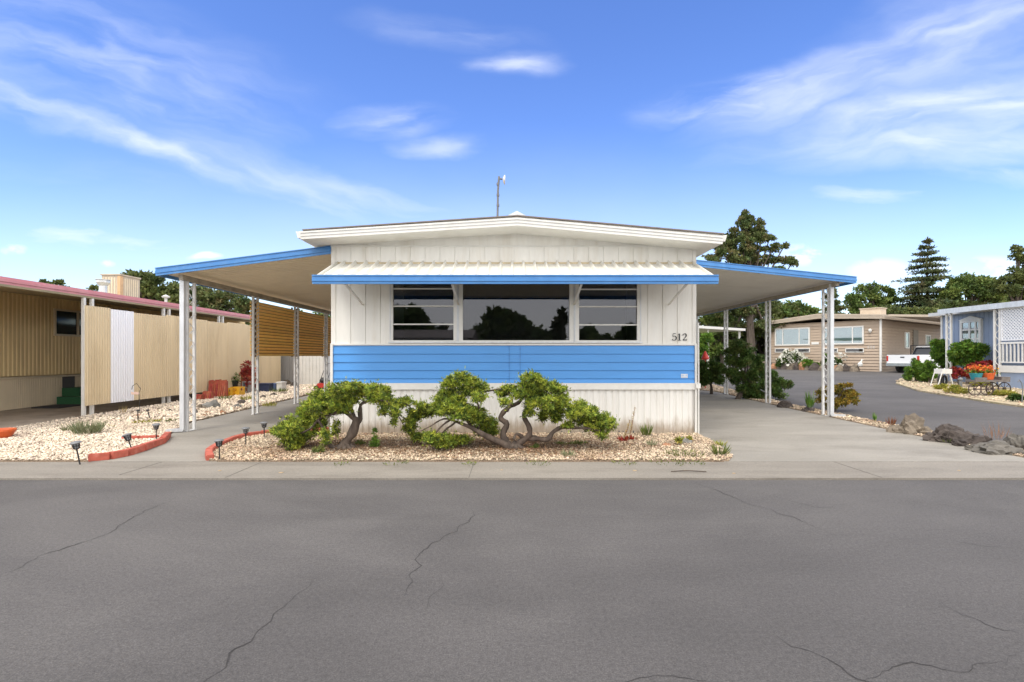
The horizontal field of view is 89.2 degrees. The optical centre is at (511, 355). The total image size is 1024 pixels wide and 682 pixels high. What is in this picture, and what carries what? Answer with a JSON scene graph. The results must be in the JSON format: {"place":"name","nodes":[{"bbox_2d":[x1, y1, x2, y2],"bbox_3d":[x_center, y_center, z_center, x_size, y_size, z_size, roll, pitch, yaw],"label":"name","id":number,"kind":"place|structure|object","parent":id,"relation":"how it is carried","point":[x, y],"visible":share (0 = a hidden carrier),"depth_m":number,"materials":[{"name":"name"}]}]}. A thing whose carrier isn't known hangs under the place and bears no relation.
{"place":"outdoors","nodes":[
{"label":"outdoors","id":0,"kind":"place"},
{"bbox_2d":[88,395,329,461],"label":"path","id":1,"kind":"structure","parent":0,"point":[189,446],"depth_m":9.32,"materials":[{"name":"concrete"}]},
{"bbox_2d":[88,452,109,461],"bbox_3d":[-5.524,1.350,6.941,0.224,0.100,0.095,0,-2,-36],"label":"edging brick","id":2,"kind":"object","parent":1,"relation":"on","point":[98,456],"visible":1,"depth_m":6.91,"materials":[{"name":"brick"}]},
{"bbox_2d":[109,449,127,458],"bbox_3d":[-5.408,1.350,7.125,0.095,0.100,0.235,-1,-1,11],"label":"edging brick","id":3,"kind":"object","parent":1,"relation":"on","point":[118,453],"visible":0.98,"depth_m":7.09,"materials":[{"name":"brick"}]},
{"bbox_2d":[127,445,144,455],"bbox_3d":[-5.402,1.350,7.421,0.095,0.100,0.352,1,1,-6],"label":"edging brick","id":4,"kind":"object","parent":1,"relation":"on","point":[136,449],"visible":0.89,"depth_m":7.39,"materials":[{"name":"brick"}]},
{"bbox_2d":[139,438,164,450],"bbox_3d":[-5.498,1.350,7.939,0.095,0.100,0.681,-3,-1,-13],"label":"edging brick","id":5,"kind":"object","parent":1,"relation":"on","point":[154,443],"visible":0.82,"depth_m":7.89,"materials":[{"name":"brick"}]},
{"bbox_2d":[155,246,403,431],"bbox_3d":[-4.745,-0.287,15.374,3.102,3.313,12.500,0,0,0],"label":"carport","id":6,"kind":"object","parent":1,"relation":"on","point":[284,277],"visible":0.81,"depth_m":11.21,"materials":[{"name":"white metal"}]},
{"bbox_2d":[209,431,732,461],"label":"gravel","id":7,"kind":"structure","parent":0,"point":[247,453],"depth_m":7.47,"materials":[{"name":"beige gravel"}]},
{"bbox_2d":[267,376,417,450],"bbox_3d":[-2.516,0.881,7.740,2.206,1.224,1.020,0,0,0],"label":"juniper","id":8,"kind":"object","parent":7,"relation":"on","point":[293,432],"visible":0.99,"depth_m":7.59,"materials":[{"name":"green plant"}]},
{"bbox_2d":[222,432,482,458],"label":"fallen litter","id":9,"kind":"object","parent":7,"relation":"on","point":[393,446],"visible":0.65,"depth_m":7.76,"materials":[{"name":"brown plant"}]},
{"bbox_2d":[368,427,379,447],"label":"seedling","id":10,"kind":"object","parent":7,"relation":"on","point":[374,441],"visible":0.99,"depth_m":7.80,"materials":[{"name":"green plant"}]},
{"bbox_2d":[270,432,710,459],"bbox_3d":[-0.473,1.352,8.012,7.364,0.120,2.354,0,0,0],"label":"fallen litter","id":11,"kind":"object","parent":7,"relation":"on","point":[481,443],"visible":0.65,"depth_m":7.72,"materials":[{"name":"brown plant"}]},
{"bbox_2d":[400,368,619,450],"bbox_3d":[-0.065,0.833,7.690,3.290,1.398,1.047,0,0,0],"label":"juniper","id":12,"kind":"object","parent":7,"relation":"on","point":[534,388],"visible":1,"depth_m":7.58,"materials":[{"name":"green plant"}]},
{"bbox_2d":[296,175,726,433],"bbox_3d":[-0.010,-1.147,15.716,7.180,5.093,15.368,0,0,0],"label":"mobile home","id":13,"kind":"object","parent":7,"relation":"on","point":[601,316],"visible":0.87,"depth_m":9.14,"materials":[{"name":"white metal"}]},
{"bbox_2d":[390,284,457,341],"bbox_3d":[-1.553,-0.813,9.159,1.198,1.133,0.081,0,0,0],"label":"window","id":14,"kind":"structure","parent":13,"relation":"in","point":[455,307],"depth_m":9.13,"materials":[{"name":"white metal"}]},
{"bbox_2d":[459,284,573,341],"bbox_3d":[0.075,-0.813,9.184,2.017,1.133,0.112,0,0,0],"label":"window","id":15,"kind":"structure","parent":13,"relation":"in","point":[465,290],"depth_m":9.21,"materials":[{"name":"black glass"}]},
{"bbox_2d":[574,284,640,341],"bbox_3d":[1.686,-0.813,9.159,1.174,1.133,0.081,0,0,0],"label":"window","id":16,"kind":"structure","parent":13,"relation":"in","point":[576,286],"depth_m":9.13,"materials":[{"name":"white metal"}]},
{"bbox_2d":[638,423,653,435],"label":"weed","id":17,"kind":"object","parent":7,"relation":"on","point":[644,430],"visible":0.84,"depth_m":8.84,"materials":[{"name":"plant"}]},
{"bbox_2d":[663,449,704,457],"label":"weed","id":18,"kind":"object","parent":7,"relation":"on","point":[691,450],"visible":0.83,"depth_m":7.23,"materials":[{"name":"plant"}]},
{"bbox_2d":[708,442,732,454],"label":"weed","id":19,"kind":"object","parent":7,"relation":"on","point":[716,452],"visible":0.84,"depth_m":7.21,"materials":[{"name":"plant"}]},
{"bbox_2d":[0,480,1023,681],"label":"road","id":20,"kind":"structure","parent":0,"point":[511,580],"depth_m":3.27,"materials":[{"name":"grey asphalt"}]},
{"bbox_2d":[0,462,1023,479],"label":"pavement","id":21,"kind":"structure","parent":0,"point":[516,471],"depth_m":6.28,"materials":[{"name":"concrete"}]},
{"bbox_2d":[69,441,81,464],"bbox_3d":[-5.602,1.265,6.658,0.128,0.352,0.126,0,0,45],"label":"path light","id":22,"kind":"object","parent":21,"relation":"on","point":[75,445],"visible":0.98,"depth_m":6.65,"materials":[{"name":"black plastic"}]},
{"bbox_2d":[0,0,1023,325],"label":"sky","id":23,"kind":"structure","parent":0,"point":[146,135],"materials":[{"name":"blue"}]},
{"bbox_2d":[804,392,814,406],"bbox_3d":[7.074,1.011,12.354,0.292,0.448,0.288,0,0,28],"label":"green spike","id":24,"kind":"object","parent":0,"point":[809,401],"visible":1,"depth_m":12.32,"materials":[{"name":"plant"}]},
{"bbox_2d":[697,390,1023,461],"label":"driveway","id":25,"kind":"structure","parent":0,"point":[749,430],"depth_m":8.70,"materials":[{"name":"concrete"}]},
{"bbox_2d":[696,260,856,416],"bbox_3d":[5.503,-0.377,16.842,3.766,3.430,11.516,0,0,0],"label":"carport","id":26,"kind":"object","parent":25,"relation":"on","point":[739,285],"visible":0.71,"depth_m":12.18,"materials":[{"name":"white metal"}]},
{"bbox_2d":[697,384,1023,457],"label":"gravel","id":27,"kind":"structure","parent":0,"point":[717,388],"depth_m":12.15,"materials":[{"name":"beige gravel"}]},
{"bbox_2d":[720,338,794,399],"bbox_3d":[7.381,0.473,15.420,2.247,2.094,1.032,0,0,0],"label":"spreading juniper","id":28,"kind":"object","parent":27,"relation":"on","point":[749,386],"visible":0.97,"depth_m":15.40,"materials":[{"name":"green plant"}]},
{"bbox_2d":[776,400,792,407],"bbox_3d":[6.988,1.254,13.324,0.389,0.250,0.384,0,0,-25],"label":"rock","id":29,"kind":"object","parent":27,"relation":"on","point":[784,404],"visible":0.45,"depth_m":13.23,"materials":[{"name":"stone"}]},
{"bbox_2d":[801,407,814,411],"bbox_3d":[7.118,1.292,12.485,0.347,0.172,0.331,0,0,0],"label":"rock","id":30,"kind":"object","parent":27,"relation":"on","point":[806,409],"visible":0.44,"depth_m":12.44,"materials":[{"name":"stone"}]},
{"bbox_2d":[886,413,932,434],"bbox_3d":[7.173,1.236,9.315,0.793,0.443,0.562,0,0,0],"label":"rock","id":31,"kind":"object","parent":27,"relation":"on","point":[912,424],"visible":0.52,"depth_m":9.20,"materials":[{"name":"beige stone"}]},
{"bbox_2d":[922,423,965,442],"bbox_3d":[7.120,1.282,8.523,0.638,0.360,0.585,0,0,33],"label":"rock","id":32,"kind":"object","parent":27,"relation":"on","point":[939,433],"visible":0.43,"depth_m":8.40,"materials":[{"name":"stone"}]},
{"bbox_2d":[945,429,991,445],"bbox_3d":[7.155,1.309,8.174,0.619,0.298,0.611,0,0,0],"label":"rock","id":33,"kind":"object","parent":27,"relation":"on","point":[956,437],"visible":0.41,"depth_m":8.05,"materials":[{"name":"grey stone"}]},
{"bbox_2d":[964,440,1023,454],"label":"rock","id":34,"kind":"object","parent":27,"relation":"on","point":[996,447],"visible":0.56,"depth_m":7.42,"materials":[{"name":"grey stone"}]},
{"bbox_2d":[1003,433,1023,449],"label":"rock","id":35,"kind":"object","parent":27,"relation":"on","point":[1015,440],"visible":0.41,"depth_m":7.68,"materials":[{"name":"stone"}]},
{"bbox_2d":[712,365,1023,439],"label":"side street","id":36,"kind":"structure","parent":0,"point":[883,396],"depth_m":14.16,"materials":[{"name":"grey asphalt"}]},
{"bbox_2d":[699,326,744,370],"bbox_3d":[9.162,-0.275,31.196,7.622,2.751,6.040,0,0,-38],"label":"carport","id":37,"kind":"object","parent":36,"relation":"on","point":[703,329],"visible":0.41,"depth_m":30.32,"materials":[{"name":"metal"}]},
{"bbox_2d":[886,345,939,371],"bbox_3d":[26.406,0.170,32.831,5.400,1.745,1.866,0,0,-21],"label":"pickup truck","id":38,"kind":"object","parent":36,"relation":"on","point":[900,363],"visible":0.31,"depth_m":32.38,"materials":[{"name":"paint"}]},
{"bbox_2d":[888,314,940,321],"bbox_3d":[30.972,-0.840,36.223,14.000,3.720,3.330,0,0,-36],"label":"carport","id":39,"kind":"object","parent":36,"relation":"on","point":[921,317],"visible":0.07,"depth_m":33.28,"materials":[{"name":"metal"}]},
{"bbox_2d":[981,421,1010,437],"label":"dry weed","id":40,"kind":"object","parent":36,"relation":"on","point":[991,431],"visible":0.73,"depth_m":8.27,"materials":[{"name":"brown"}]},
{"bbox_2d":[895,378,1023,407],"bbox_3d":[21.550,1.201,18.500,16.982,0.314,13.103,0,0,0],"label":"gravel","id":41,"kind":"structure","parent":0,"point":[979,396],"depth_m":18.08,"materials":[{"name":"gravel"}]},
{"bbox_2d":[902,358,924,380],"bbox_3d":[18.160,0.660,23.453,0.922,1.222,0.980,0,0,29],"label":"cone shrub","id":42,"kind":"object","parent":41,"relation":"on","point":[911,373],"visible":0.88,"depth_m":23.32,"materials":[{"name":"green plant"}]},
{"bbox_2d":[918,359,939,382],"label":"cone shrub","id":43,"kind":"object","parent":41,"relation":"on","point":[927,373],"visible":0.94,"depth_m":22.49,"materials":[{"name":"green plant"}]},
{"bbox_2d":[930,368,952,385],"bbox_3d":[16.497,0.828,19.908,0.630,0.741,0.400,0,0,0],"label":"sawhorse barricade","id":44,"kind":"object","parent":41,"relation":"on","point":[942,372],"visible":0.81,"depth_m":19.81,"materials":[{"name":"white plastic"}]},
{"bbox_2d":[929,338,955,380],"bbox_3d":[19.409,0.216,23.492,1.133,2.110,0.864,0,0,0],"label":"round bush","id":45,"kind":"object","parent":41,"relation":"on","point":[937,352],"visible":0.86,"depth_m":23.33,"materials":[{"name":"green plant"}]},
{"bbox_2d":[942,384,970,393],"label":"plant","id":46,"kind":"object","parent":41,"relation":"on","point":[957,389],"visible":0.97,"depth_m":17.05,"materials":[{"name":"green plant"}]},
{"bbox_2d":[949,366,967,384],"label":"red shrub","id":47,"kind":"object","parent":41,"relation":"on","point":[958,371],"visible":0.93,"depth_m":20.02,"materials":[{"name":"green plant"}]},
{"bbox_2d":[946,338,990,383],"bbox_3d":[18.855,0.278,21.533,1.773,2.041,1.276,0,0,0],"label":"round bush","id":48,"kind":"object","parent":41,"relation":"on","point":[965,352],"visible":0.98,"depth_m":21.29,"materials":[{"name":"green plant"}]},
{"bbox_2d":[928,308,1023,383],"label":"house","id":49,"kind":"structure","parent":41,"relation":"on","point":[976,326],"depth_m":22.07,"materials":[{"name":"blue wood"}]},
{"bbox_2d":[959,316,982,342],"bbox_3d":[19.848,-1.035,22.434,0.105,1.410,1.191,0,0,0],"label":"window","id":50,"kind":"structure","parent":49,"relation":"in","point":[971,327],"depth_m":22.34,"materials":[{"name":"white glass"}]},
{"bbox_2d":[964,361,988,386],"bbox_3d":[18.042,0.742,20.171,0.951,1.156,0.626,0,0,0],"label":"red shrub","id":51,"kind":"object","parent":41,"relation":"on","point":[977,364],"visible":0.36,"depth_m":20.11,"materials":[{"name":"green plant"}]},
{"bbox_2d":[937,300,1023,385],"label":"carport","id":52,"kind":"object","parent":41,"relation":"on","point":[994,307],"visible":0.79,"depth_m":20.22,"materials":[{"name":"white metal"}]},
{"bbox_2d":[1000,306,1023,340],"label":"lattice panel","id":53,"kind":"object","parent":52,"relation":"attached to","point":[1003,328],"visible":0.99,"depth_m":19.52,"materials":[{"name":"white wood"}]},
{"bbox_2d":[965,376,1010,395],"bbox_3d":[15.125,0.956,16.502,1.569,0.601,0.430,0,0,0],"label":"wagon planter","id":54,"kind":"object","parent":41,"relation":"on","point":[1004,380],"visible":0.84,"depth_m":16.34,"materials":[{"name":"metal"}]},
{"bbox_2d":[963,364,987,379],"bbox_3d":[14.765,0.497,16.534,0.588,0.508,0.561,0,0,42],"label":"flower pot","id":55,"kind":"object","parent":54,"relation":"on","point":[975,371],"visible":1,"depth_m":16.45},
{"bbox_2d":[981,365,999,379],"bbox_3d":[15.176,0.509,16.525,0.598,0.484,0.646,0,0,0],"label":"flower pot","id":56,"kind":"object","parent":54,"relation":"on","point":[989,374],"visible":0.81,"depth_m":16.39,"materials":[{"name":"ceramic"}]},
{"bbox_2d":[986,389,1018,395],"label":"plant","id":57,"kind":"object","parent":41,"relation":"on","point":[1002,392],"visible":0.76,"depth_m":16.18,"materials":[{"name":"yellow plant"}]},
{"bbox_2d":[1005,393,1023,401],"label":"dark plant","id":58,"kind":"object","parent":41,"relation":"on","point":[1014,396],"visible":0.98,"depth_m":14.48,"materials":[{"name":"green plant"}]},
{"bbox_3d":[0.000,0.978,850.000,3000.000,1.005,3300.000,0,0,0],"label":"ground","id":59,"kind":"structure","parent":0,"visible":0},
{"bbox_2d":[39,279,69,286],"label":"oak tree","id":60,"kind":"object","parent":59,"relation":"on","point":[61,282],"visible":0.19,"depth_m":52.10,"materials":[{"name":"green plant"}]},
{"bbox_2d":[0,390,229,427],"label":"concrete slab","id":61,"kind":"structure","parent":59,"relation":"on","point":[18,417],"depth_m":12.38,"materials":[{"name":"grey concrete"}]},
{"bbox_2d":[31,404,80,408],"bbox_3d":[-11.700,1.300,13.400,0.700,0.032,0.800,0,0,0],"label":"doormat","id":62,"kind":"object","parent":61,"relation":"on","point":[57,406],"visible":0.86,"depth_m":13.19,"materials":[{"name":"grey"}]},
{"bbox_2d":[57,387,80,403],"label":"door steps","id":63,"kind":"structure","parent":61,"relation":"on","point":[71,395],"depth_m":14.04,"materials":[{"name":"green carpet"}]},
{"bbox_2d":[0,291,244,410],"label":"mobile home","id":64,"kind":"object","parent":59,"relation":"on","point":[40,350],"visible":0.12,"depth_m":13.56,"materials":[{"name":"metal"}]},
{"bbox_2d":[53,308,80,336],"bbox_3d":[-12.313,-0.915,14.925,0.046,0.730,1.950,0,0,0],"label":"window","id":65,"kind":"structure","parent":64,"relation":"in","point":[65,322],"depth_m":14.35,"materials":[{"name":"grey glass"}]},
{"bbox_2d":[100,274,140,297],"bbox_3d":[-13.915,-2.295,18.475,0.700,1.110,1.010,0,0,0],"label":"roof cooler","id":66,"kind":"object","parent":64,"relation":"on","point":[123,284],"visible":0.64,"depth_m":18.16,"materials":[{"name":"beige metal"}]},
{"bbox_2d":[0,392,307,461],"bbox_3d":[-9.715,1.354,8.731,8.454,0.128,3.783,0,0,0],"label":"gravel","id":67,"kind":"structure","parent":59,"relation":"on","point":[45,434],"depth_m":8.41,"materials":[{"name":"beige gravel"}]},
{"bbox_2d":[0,428,16,437],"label":"clay bowl","id":68,"kind":"object","parent":67,"relation":"on","point":[6,432],"visible":0.93,"depth_m":8.63,"materials":[{"name":"ceramic"}]},
{"bbox_2d":[67,418,109,433],"bbox_3d":[-7.420,1.208,9.081,0.650,0.332,0.660,0,0,37],"label":"grass tuft","id":69,"kind":"object","parent":67,"relation":"on","point":[79,427],"visible":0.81,"depth_m":8.99,"materials":[{"name":"plant"}]},
{"bbox_2d":[0,276,293,415],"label":"carport","id":70,"kind":"object","parent":67,"relation":"on","point":[28,287],"visible":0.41,"depth_m":11.99,"materials":[{"name":"metal"}]},
{"bbox_2d":[95,279,110,292],"bbox_3d":[-11.822,-1.942,15.000,0.380,0.525,0.370,0,0,0],"label":"roof vent","id":71,"kind":"object","parent":70,"relation":"on","point":[103,284],"visible":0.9,"depth_m":14.91,"materials":[{"name":"metal"}]},
{"bbox_2d":[85,305,280,405],"bbox_3d":[-9.329,-0.010,16.127,0.045,2.200,9.546,0,0,0],"label":"privacy screen","id":72,"kind":"object","parent":70,"relation":"attached to","point":[125,351],"visible":0.72,"depth_m":13.42,"materials":[{"name":"beige wood"}]},
{"bbox_2d":[50,384,323,421],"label":"gravel","id":73,"kind":"structure","parent":67,"relation":"on","point":[154,412],"depth_m":12.60,"materials":[{"name":"beige gravel"}]},
{"bbox_2d":[202,391,213,398],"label":"roof tiles","id":74,"kind":"object","parent":67,"relation":"on","point":[208,394],"visible":0.71,"depth_m":15.22,"materials":[{"name":"red ceramic"}]},
{"bbox_2d":[202,399,220,407],"bbox_3d":[-7.656,1.244,13.181,0.507,0.282,0.363,0,0,0],"label":"rock","id":75,"kind":"object","parent":67,"relation":"on","point":[213,403],"visible":0.4,"depth_m":13.11,"materials":[{"name":"stone"}]},
{"bbox_2d":[208,379,227,397],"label":"roof tiles","id":76,"kind":"object","parent":67,"relation":"on","point":[219,387],"visible":0.71,"depth_m":15.84,"materials":[{"name":"red ceramic"}]},
{"bbox_2d":[230,386,244,394],"bbox_3d":[-8.747,1.121,16.536,0.326,0.283,0.280,0,0,9],"label":"milk crate","id":77,"kind":"object","parent":67,"relation":"on","point":[238,391],"visible":0.69,"depth_m":16.43,"materials":[{"name":"yellow plastic"}]},
{"bbox_2d":[239,360,251,392],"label":"red shrub","id":78,"kind":"object","parent":67,"relation":"on","point":[246,369],"visible":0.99,"depth_m":17.13,"materials":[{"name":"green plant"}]},
{"bbox_2d":[241,367,259,390],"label":"roof tiles","id":79,"kind":"object","parent":67,"relation":"on","point":[248,378],"visible":0.15,"depth_m":17.85,"materials":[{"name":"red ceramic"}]},
{"bbox_2d":[259,383,272,391],"bbox_3d":[-8.558,1.090,17.995,0.476,0.305,0.390,0,0,0],"label":"storage bin","id":80,"kind":"object","parent":67,"relation":"on","point":[266,387],"visible":0.68,"depth_m":17.82,"materials":[{"name":"blue plastic"}]},
{"bbox_2d":[281,334,293,382],"bbox_3d":[-9.293,0.120,21.520,0.594,2.200,0.040,0,0,0],"label":"grey fence","id":81,"kind":"object","parent":67,"relation":"on","point":[287,367],"visible":0.28,"depth_m":21.50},
{"bbox_2d":[296,332,329,384],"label":"shed","id":82,"kind":"structure","parent":67,"relation":"on","point":[311,369],"depth_m":21.20,"materials":[{"name":"white paint"}]},
{"bbox_2d":[314,363,329,389],"bbox_3d":[-6.806,0.753,18.939,0.520,0.959,0.938,0,0,0],"label":"lawn mower","id":83,"kind":"object","parent":67,"relation":"on","point":[320,384],"visible":0.44,"depth_m":18.50,"materials":[{"name":"red paint"}]},
{"bbox_2d":[120,269,191,305],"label":"oak tree","id":84,"kind":"object","parent":59,"relation":"on","point":[150,288],"visible":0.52,"depth_m":43.41,"materials":[{"name":"green plant"}]},
{"bbox_2d":[189,284,251,324],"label":"oak tree","id":85,"kind":"object","parent":59,"relation":"on","point":[207,297],"visible":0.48,"depth_m":45.35,"materials":[{"name":"green plant"}]},
{"bbox_2d":[699,332,714,360],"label":"juniper bush","id":86,"kind":"object","parent":59,"relation":"on","point":[706,340],"visible":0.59,"depth_m":23.08,"materials":[{"name":"green plant"}]},
{"bbox_2d":[697,359,725,393],"bbox_3d":[6.569,0.721,17.198,1.148,1.289,0.995,0,0,0],"label":"juniper bush","id":87,"kind":"object","parent":59,"relation":"on","point":[709,373],"visible":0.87,"depth_m":17.00,"materials":[{"name":"green plant"}]},
{"bbox_2d":[698,315,764,363],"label":"leafy tree","id":88,"kind":"object","parent":59,"relation":"on","point":[716,346],"visible":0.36,"depth_m":41.58,"materials":[{"name":"green plant"}]},
{"bbox_2d":[709,336,768,363],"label":"leafy tree","id":89,"kind":"object","parent":59,"relation":"on","point":[716,357],"visible":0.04,"depth_m":46.54,"materials":[{"name":"green plant"}]},
{"bbox_2d":[701,208,798,367],"bbox_3d":[18.423,-5.191,40.074,7.604,12.510,4.059,0,0,0],"label":"pine tree","id":90,"kind":"object","parent":59,"relation":"on","point":[748,236],"visible":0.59,"depth_m":39.75,"materials":[{"name":"green plant"}]},
{"bbox_2d":[703,300,807,361],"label":"leafy tree","id":91,"kind":"object","parent":59,"relation":"on","point":[760,342],"visible":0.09,"depth_m":45.81,"materials":[{"name":"green plant"}]},
{"bbox_2d":[775,348,807,367],"bbox_3d":[20.391,0.256,37.910,2.314,1.636,1.855,0,0,0],"label":"flowering shrub","id":92,"kind":"object","parent":59,"relation":"on","point":[788,357],"visible":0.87,"depth_m":37.67,"materials":[{"name":"white plant"}]},
{"bbox_2d":[762,299,821,338],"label":"leafy tree","id":93,"kind":"object","parent":59,"relation":"on","point":[788,310],"visible":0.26,"depth_m":45.66,"materials":[{"name":"green plant"}]},
{"bbox_2d":[798,358,819,366],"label":"shrub","id":94,"kind":"object","parent":59,"relation":"on","point":[808,361],"visible":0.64,"depth_m":36.58,"materials":[{"name":"green plant"}]},
{"bbox_2d":[820,352,847,365],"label":"flowering shrub","id":95,"kind":"object","parent":59,"relation":"on","point":[837,361],"visible":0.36,"depth_m":35.59,"materials":[{"name":"white plant"}]},
{"bbox_2d":[818,288,850,313],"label":"pine tree","id":96,"kind":"object","parent":59,"relation":"on","point":[838,306],"visible":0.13,"depth_m":57.40,"materials":[{"name":"green plant"}]},
{"bbox_2d":[814,382,860,410],"bbox_3d":[7.904,1.027,12.642,1.076,0.820,0.680,0,0,-25],"label":"barberry bush","id":97,"kind":"object","parent":59,"relation":"on","point":[842,394],"visible":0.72,"depth_m":12.57,"materials":[{"name":"yellow plant"}]},
{"bbox_2d":[768,314,940,371],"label":"house","id":98,"kind":"structure","parent":59,"relation":"on","point":[872,341],"depth_m":36.04,"materials":[{"name":"beige wood"}]},
{"bbox_2d":[775,327,809,345],"bbox_3d":[20.840,-1.435,38.602,0.105,1.305,2.536,0,0,-36],"label":"window","id":99,"kind":"structure","parent":98,"relation":"in","point":[784,336],"depth_m":38.56,"materials":[{"name":"white glass"}]},
{"bbox_2d":[825,326,863,344],"bbox_3d":[22.850,-1.418,35.795,0.105,1.236,2.522,0,0,-36],"label":"window","id":100,"kind":"structure","parent":98,"relation":"in","point":[844,334],"depth_m":35.52,"materials":[{"name":"white glass"}]},
{"bbox_2d":[860,307,886,314],"bbox_3d":[24.652,-2.995,35.430,1.100,0.530,1.300,0,0,-36],"label":"roof cooler","id":101,"kind":"object","parent":98,"relation":"on","point":[878,310],"visible":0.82,"depth_m":35.04,"materials":[{"name":"metal"}]},
{"bbox_2d":[904,332,909,348],"bbox_3d":[27.767,-1.105,36.490,0.777,1.150,0.105,0,0,-36],"label":"window","id":102,"kind":"structure","parent":98,"relation":"in","point":[907,334],"depth_m":36.51,"materials":[{"name":"white glass"}]},
{"bbox_2d":[912,330,917,352],"bbox_3d":[29.118,-0.530,37.460,0.956,2.700,0.100,0,0,-36],"label":"door","id":103,"kind":"structure","parent":98,"relation":"in","point":[915,332],"depth_m":37.23,"materials":[{"name":"wood"}]},
{"bbox_2d":[842,280,901,313],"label":"leafy tree","id":104,"kind":"object","parent":59,"relation":"on","point":[856,301],"visible":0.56,"depth_m":65.60,"materials":[{"name":"green plant"}]},
{"bbox_2d":[873,299,963,314],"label":"leafy tree","id":105,"kind":"object","parent":59,"relation":"on","point":[894,309],"visible":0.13,"depth_m":59.30,"materials":[{"name":"green plant"}]},
{"bbox_2d":[891,236,991,307],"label":"conifer tree","id":106,"kind":"object","parent":59,"relation":"on","point":[916,291],"visible":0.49,"depth_m":63.49,"materials":[{"name":"green plant"}]},
{"bbox_2d":[934,272,1007,306],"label":"leafy tree","id":107,"kind":"object","parent":59,"relation":"on","point":[978,286],"visible":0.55,"depth_m":61.13,"materials":[{"name":"green plant"}]},
{"bbox_2d":[987,244,1023,301],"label":"pine tree","id":108,"kind":"object","parent":59,"relation":"on","point":[1011,285],"visible":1,"depth_m":55.73,"materials":[{"name":"green plant"}]},
{"bbox_2d":[998,342,1023,388],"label":"porch deck","id":109,"kind":"structure","parent":59,"relation":"on","point":[1015,374],"depth_m":19.41,"materials":[{"name":"white wood"}]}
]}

